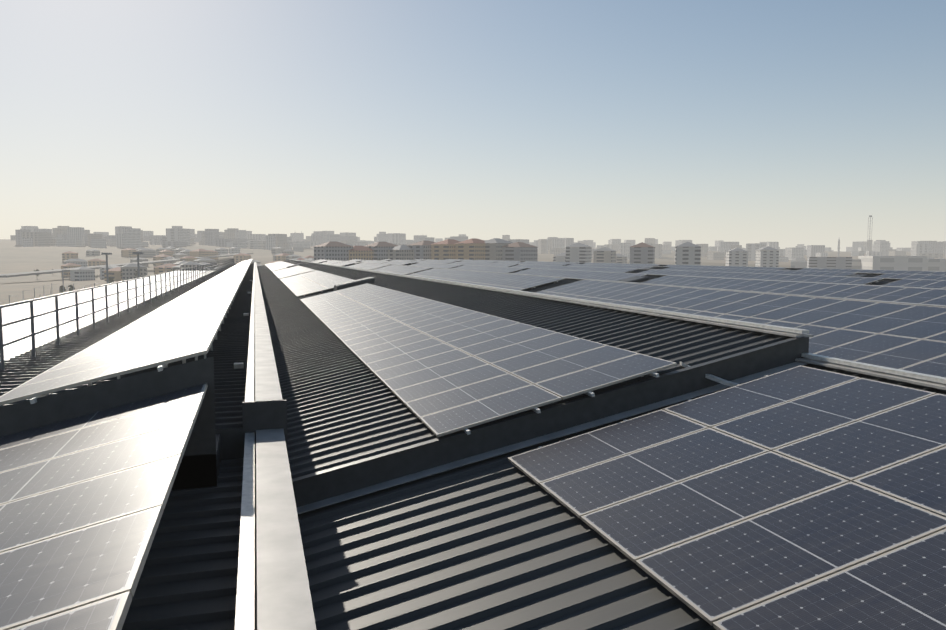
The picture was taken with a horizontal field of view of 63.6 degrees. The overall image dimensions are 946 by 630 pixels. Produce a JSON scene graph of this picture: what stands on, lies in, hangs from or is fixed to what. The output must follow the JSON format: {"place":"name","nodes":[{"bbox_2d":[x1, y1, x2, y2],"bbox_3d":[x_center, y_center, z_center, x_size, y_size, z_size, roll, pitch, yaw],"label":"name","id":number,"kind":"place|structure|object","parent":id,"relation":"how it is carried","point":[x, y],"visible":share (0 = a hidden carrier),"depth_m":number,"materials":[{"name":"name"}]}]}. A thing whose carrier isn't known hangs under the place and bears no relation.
{"place":"outdoors","nodes":[
{"label":"outdoors","id":0,"kind":"place"},
{"bbox_2d":[0,253,252,301],"bbox_3d":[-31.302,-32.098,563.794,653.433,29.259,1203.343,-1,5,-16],"label":"road embankment","id":1,"kind":"structure","parent":0,"point":[66,270],"depth_m":709.83,"materials":[{"name":"grey concrete"}]},
{"bbox_2d":[30,261,878,447],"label":"pv rails","id":2,"kind":"object","parent":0,"point":[33,400],"depth_m":9.97,"materials":[{"name":"silver metal"}]},
{"bbox_2d":[0,239,944,305],"bbox_3d":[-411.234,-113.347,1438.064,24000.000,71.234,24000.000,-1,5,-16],"label":"ground","id":3,"kind":"structure","parent":0,"point":[14,258],"depth_m":1007.97,"materials":[{"name":"grey concrete"}]},
{"bbox_2d":[2,271,209,359],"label":"white roof","id":4,"kind":"structure","parent":3,"relation":"on","point":[14,331],"depth_m":41.35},
{"bbox_2d":[34,266,180,292],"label":"trees","id":5,"kind":"object","parent":3,"relation":"on","point":[71,286],"visible":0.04,"depth_m":529.41,"materials":[{"name":"green plant"}]},
{"bbox_2d":[254,304,256,629],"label":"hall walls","id":6,"kind":"structure","parent":3,"relation":"on","point":[255,504],"depth_m":9.58,"materials":[{"name":"grey"}]},
{"bbox_2d":[0,259,945,629],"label":"roof trim","id":7,"kind":"structure","parent":6,"relation":"on","point":[276,499],"depth_m":9.05,"materials":[{"name":"grey metal"}]},
{"bbox_2d":[0,259,233,369],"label":"railing","id":8,"kind":"object","parent":7,"relation":"on","point":[224,263],"visible":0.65,"depth_m":20.71,"materials":[{"name":"grey metal"}]},
{"bbox_2d":[0,263,253,429],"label":"roof","id":9,"kind":"structure","parent":7,"relation":"on","point":[230,344],"depth_m":15.89,"materials":[{"name":"metal"}]},
{"bbox_2d":[122,458,243,629],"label":"roof","id":10,"kind":"structure","parent":7,"relation":"on","point":[188,578],"depth_m":5.90,"materials":[{"name":"metal"}]},
{"bbox_2d":[331,260,580,292],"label":"roof","id":11,"kind":"structure","parent":7,"relation":"attached to","point":[552,285],"depth_m":36.26,"materials":[{"name":"metal"}]},
{"bbox_2d":[0,259,945,629],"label":"solar panels","id":12,"kind":"object","parent":7,"relation":"on","point":[800,497],"visible":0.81,"depth_m":7.50,"materials":[{"name":"blue glass"}]},
{"bbox_2d":[257,260,789,478],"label":"roof","id":13,"kind":"structure","parent":7,"relation":"attached to","point":[345,404],"depth_m":14.10,"materials":[{"name":"metal"}]},
{"bbox_2d":[234,259,945,386],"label":"cable tray","id":14,"kind":"object","parent":7,"relation":"on","point":[928,377],"visible":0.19,"depth_m":11.60,"materials":[{"name":"silver metal"}]},
{"bbox_2d":[298,364,945,629],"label":"roof","id":15,"kind":"structure","parent":7,"relation":"attached to","point":[500,542],"depth_m":6.85,"materials":[{"name":"metal"}]},
{"bbox_2d":[423,260,882,276],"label":"roof","id":16,"kind":"structure","parent":7,"relation":"attached to","point":[872,275],"depth_m":47.87,"materials":[{"name":"metal"}]},
{"bbox_2d":[364,260,663,279],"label":"roof","id":17,"kind":"structure","parent":6,"relation":"on","point":[650,277],"depth_m":43.81,"materials":[{"name":"metal"}]},
{"bbox_2d":[473,260,799,270],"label":"roof","id":18,"kind":"structure","parent":6,"relation":"on","point":[796,269],"depth_m":74.99,"materials":[{"name":"metal"}]},
{"bbox_2d":[389,260,900,284],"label":"roof","id":19,"kind":"structure","parent":6,"relation":"on","point":[883,282],"depth_m":36.67,"materials":[{"name":"metal"}]},
{"bbox_2d":[287,259,867,290],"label":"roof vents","id":20,"kind":"object","parent":19,"relation":"on","point":[371,280],"visible":0.35,"depth_m":41.51,"materials":[{"name":"grey metal"}]},
{"bbox_2d":[60,238,485,280],"bbox_3d":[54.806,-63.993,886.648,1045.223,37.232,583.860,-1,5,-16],"label":"buildings","id":21,"kind":"structure","parent":3,"relation":"on","point":[472,249],"depth_m":604.43,"materials":[{"name":"grey concrete"}]},
{"bbox_2d":[0,215,872,303],"bbox_3d":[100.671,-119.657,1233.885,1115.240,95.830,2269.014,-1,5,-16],"label":"masts and minarets","id":22,"kind":"object","parent":3,"relation":"on","point":[138,253],"visible":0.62,"depth_m":369.36,"materials":[{"name":"grey"}]},
{"bbox_2d":[10,226,945,280],"bbox_3d":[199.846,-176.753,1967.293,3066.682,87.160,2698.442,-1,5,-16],"label":"buildings","id":23,"kind":"structure","parent":3,"relation":"on","point":[688,252],"depth_m":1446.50,"materials":[{"name":"grey concrete"}]},
{"bbox_2d":[15,226,945,268],"bbox_3d":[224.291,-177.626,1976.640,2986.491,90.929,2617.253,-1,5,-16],"label":"buildings","id":24,"kind":"structure","parent":3,"relation":"on","point":[525,250],"depth_m":783.14,"materials":[{"name":"grey concrete"}]},
{"bbox_2d":[791,256,945,271],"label":"buildings","id":25,"kind":"structure","parent":3,"relation":"on","point":[914,263],"depth_m":795.20,"materials":[{"name":"white concrete"}]},
{"bbox_2d":[0,0,945,251],"label":"sky","id":26,"kind":"structure","parent":0,"point":[790,123],"materials":[{"name":"blue"}]}
]}

